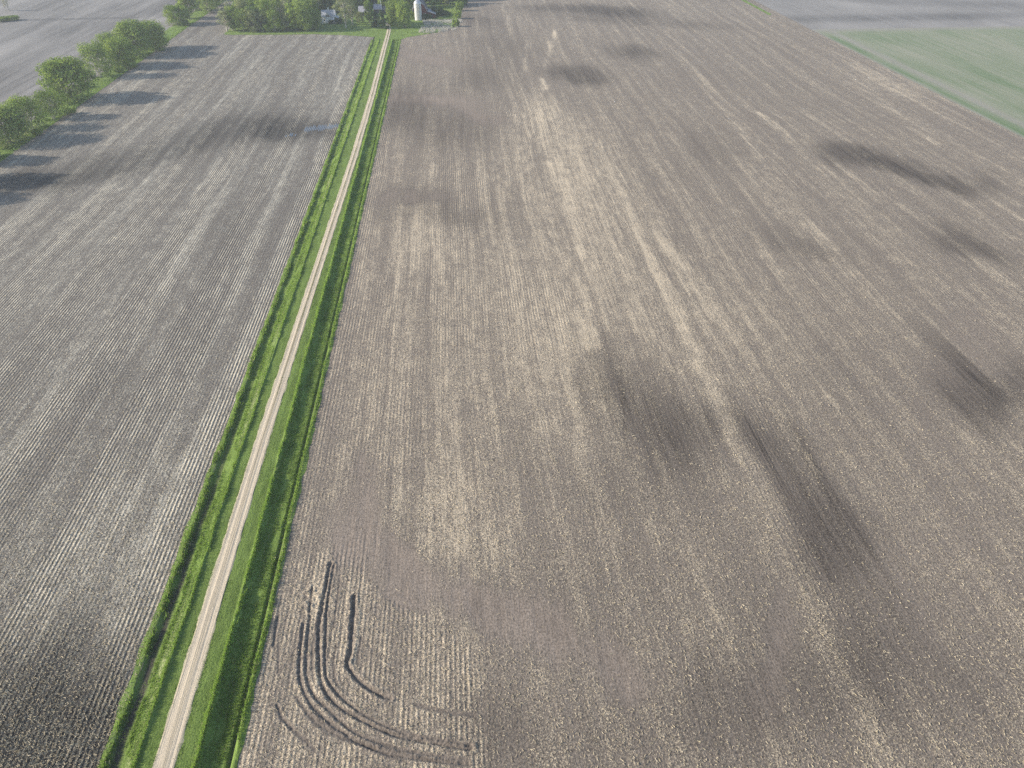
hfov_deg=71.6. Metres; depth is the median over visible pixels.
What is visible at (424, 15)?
bush
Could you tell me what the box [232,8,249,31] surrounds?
tree
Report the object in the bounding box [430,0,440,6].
tree
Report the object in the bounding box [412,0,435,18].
barn
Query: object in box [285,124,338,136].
water
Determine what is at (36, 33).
field
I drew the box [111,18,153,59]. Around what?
tree
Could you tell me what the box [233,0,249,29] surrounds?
tree
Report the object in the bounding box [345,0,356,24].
tree
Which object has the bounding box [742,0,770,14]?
ground grass
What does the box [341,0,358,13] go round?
tree
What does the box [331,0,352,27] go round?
tree
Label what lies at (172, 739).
road
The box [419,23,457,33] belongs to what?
dead brush
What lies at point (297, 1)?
tree
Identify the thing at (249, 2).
tree
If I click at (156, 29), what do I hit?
tree
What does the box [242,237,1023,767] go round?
corn residue
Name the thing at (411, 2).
tree
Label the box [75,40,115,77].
tree
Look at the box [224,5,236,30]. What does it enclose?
tree
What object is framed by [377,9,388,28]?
pine tree
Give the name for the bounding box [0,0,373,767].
field stubble
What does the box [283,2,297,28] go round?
tree
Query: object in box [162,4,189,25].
tree
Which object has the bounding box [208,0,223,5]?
tree
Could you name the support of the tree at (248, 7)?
on the field stubble
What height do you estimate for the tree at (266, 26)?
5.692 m
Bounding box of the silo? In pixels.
[414,0,421,20]
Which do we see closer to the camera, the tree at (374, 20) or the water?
the water
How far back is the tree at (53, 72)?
337.01 m
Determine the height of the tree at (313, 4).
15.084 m
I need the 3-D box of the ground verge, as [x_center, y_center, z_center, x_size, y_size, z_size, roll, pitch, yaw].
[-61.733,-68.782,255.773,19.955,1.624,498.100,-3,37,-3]
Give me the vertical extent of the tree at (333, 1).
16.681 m
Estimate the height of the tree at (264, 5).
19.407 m
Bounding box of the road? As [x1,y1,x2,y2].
[152,22,390,767]
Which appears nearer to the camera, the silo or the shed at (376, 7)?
the silo
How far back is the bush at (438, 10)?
511.21 m
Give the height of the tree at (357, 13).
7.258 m
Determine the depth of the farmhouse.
492.77 m
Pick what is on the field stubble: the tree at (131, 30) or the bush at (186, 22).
the bush at (186, 22)
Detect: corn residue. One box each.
[0,255,265,767]
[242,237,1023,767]
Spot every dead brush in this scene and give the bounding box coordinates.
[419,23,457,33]
[422,18,462,24]
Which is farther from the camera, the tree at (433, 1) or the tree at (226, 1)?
the tree at (433, 1)
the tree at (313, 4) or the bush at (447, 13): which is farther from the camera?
the bush at (447, 13)
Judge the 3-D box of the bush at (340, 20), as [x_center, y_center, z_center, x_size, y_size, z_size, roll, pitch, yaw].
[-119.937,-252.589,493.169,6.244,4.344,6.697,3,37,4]
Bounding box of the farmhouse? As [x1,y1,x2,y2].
[320,8,339,23]
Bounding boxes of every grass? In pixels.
[437,4,461,18]
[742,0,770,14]
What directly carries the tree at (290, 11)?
on the field stubble
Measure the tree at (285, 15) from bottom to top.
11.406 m
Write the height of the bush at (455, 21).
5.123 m
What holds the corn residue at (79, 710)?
on the field stubble
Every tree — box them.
[0,101,31,146]
[3,93,52,129]
[31,89,67,118]
[35,55,98,105]
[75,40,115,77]
[91,31,124,62]
[102,36,138,68]
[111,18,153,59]
[139,19,168,50]
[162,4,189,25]
[175,0,198,18]
[189,0,208,9]
[196,0,218,12]
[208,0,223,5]
[215,9,231,31]
[220,0,233,29]
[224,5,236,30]
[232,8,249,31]
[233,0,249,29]
[240,4,257,29]
[242,9,259,32]
[246,0,258,20]
[252,13,266,31]
[253,0,273,24]
[261,23,271,31]
[263,9,282,31]
[267,0,281,23]
[271,6,284,23]
[279,11,291,30]
[280,0,292,10]
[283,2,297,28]
[285,8,301,30]
[292,0,304,28]
[292,1,315,31]
[307,0,317,8]
[309,7,321,28]
[318,0,331,9]
[331,0,340,11]
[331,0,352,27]
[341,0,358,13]
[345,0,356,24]
[354,11,364,22]
[355,0,362,5]
[363,0,372,22]
[371,12,380,26]
[377,0,387,5]
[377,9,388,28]
[385,0,399,25]
[395,1,412,27]
[399,0,414,6]
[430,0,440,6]
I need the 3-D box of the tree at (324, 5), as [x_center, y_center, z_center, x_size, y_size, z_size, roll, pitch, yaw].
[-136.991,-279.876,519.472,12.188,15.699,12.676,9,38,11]
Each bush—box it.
[0,16,10,20]
[9,15,19,19]
[31,129,42,135]
[64,106,76,114]
[179,20,189,25]
[334,17,342,23]
[422,13,429,19]
[431,5,443,16]
[440,9,449,15]
[452,19,459,26]
[454,10,461,17]
[455,1,463,10]
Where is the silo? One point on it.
(417, 10)
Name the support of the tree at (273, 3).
on the lawn at (364, 28)
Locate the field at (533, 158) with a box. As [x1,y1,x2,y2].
[237,0,1023,767]
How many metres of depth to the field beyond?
523.24 m
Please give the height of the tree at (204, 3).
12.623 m
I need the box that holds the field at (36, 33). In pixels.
[0,0,194,134]
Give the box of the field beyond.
[754,0,1023,28]
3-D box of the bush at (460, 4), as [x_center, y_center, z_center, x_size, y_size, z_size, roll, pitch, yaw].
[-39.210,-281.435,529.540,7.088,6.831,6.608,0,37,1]
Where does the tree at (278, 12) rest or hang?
on the field stubble
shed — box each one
[358,6,370,15]
[373,4,381,12]
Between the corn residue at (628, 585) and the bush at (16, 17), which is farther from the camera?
the bush at (16, 17)
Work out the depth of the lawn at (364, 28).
478.02 m
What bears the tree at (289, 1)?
on the field stubble
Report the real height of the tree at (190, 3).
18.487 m
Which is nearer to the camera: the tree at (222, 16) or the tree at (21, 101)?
the tree at (21, 101)
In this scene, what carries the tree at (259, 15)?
on the field stubble
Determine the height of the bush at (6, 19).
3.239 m
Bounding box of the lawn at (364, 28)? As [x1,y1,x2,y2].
[224,0,461,39]
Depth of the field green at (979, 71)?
410.26 m
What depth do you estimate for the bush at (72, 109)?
327.67 m
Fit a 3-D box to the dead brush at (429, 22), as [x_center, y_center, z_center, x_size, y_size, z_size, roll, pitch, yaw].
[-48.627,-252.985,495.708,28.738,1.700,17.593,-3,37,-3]
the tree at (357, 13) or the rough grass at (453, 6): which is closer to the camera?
the tree at (357, 13)
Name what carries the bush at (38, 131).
on the field stubble
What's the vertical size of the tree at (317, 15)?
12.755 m
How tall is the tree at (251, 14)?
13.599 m
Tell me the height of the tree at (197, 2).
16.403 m
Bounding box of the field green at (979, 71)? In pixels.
[811,26,1023,137]
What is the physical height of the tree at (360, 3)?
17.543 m
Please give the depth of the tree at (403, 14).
475.99 m
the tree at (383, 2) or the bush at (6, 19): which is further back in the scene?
the tree at (383, 2)
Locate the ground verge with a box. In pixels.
[98,39,400,767]
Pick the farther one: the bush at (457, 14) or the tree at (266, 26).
the bush at (457, 14)
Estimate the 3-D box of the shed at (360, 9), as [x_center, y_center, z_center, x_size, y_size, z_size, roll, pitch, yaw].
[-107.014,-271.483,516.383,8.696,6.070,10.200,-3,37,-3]
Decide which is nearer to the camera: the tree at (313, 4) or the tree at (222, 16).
the tree at (222, 16)
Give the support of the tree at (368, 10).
on the field stubble
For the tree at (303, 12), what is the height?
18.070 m
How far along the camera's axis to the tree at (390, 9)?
484.16 m
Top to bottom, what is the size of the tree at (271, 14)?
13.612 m

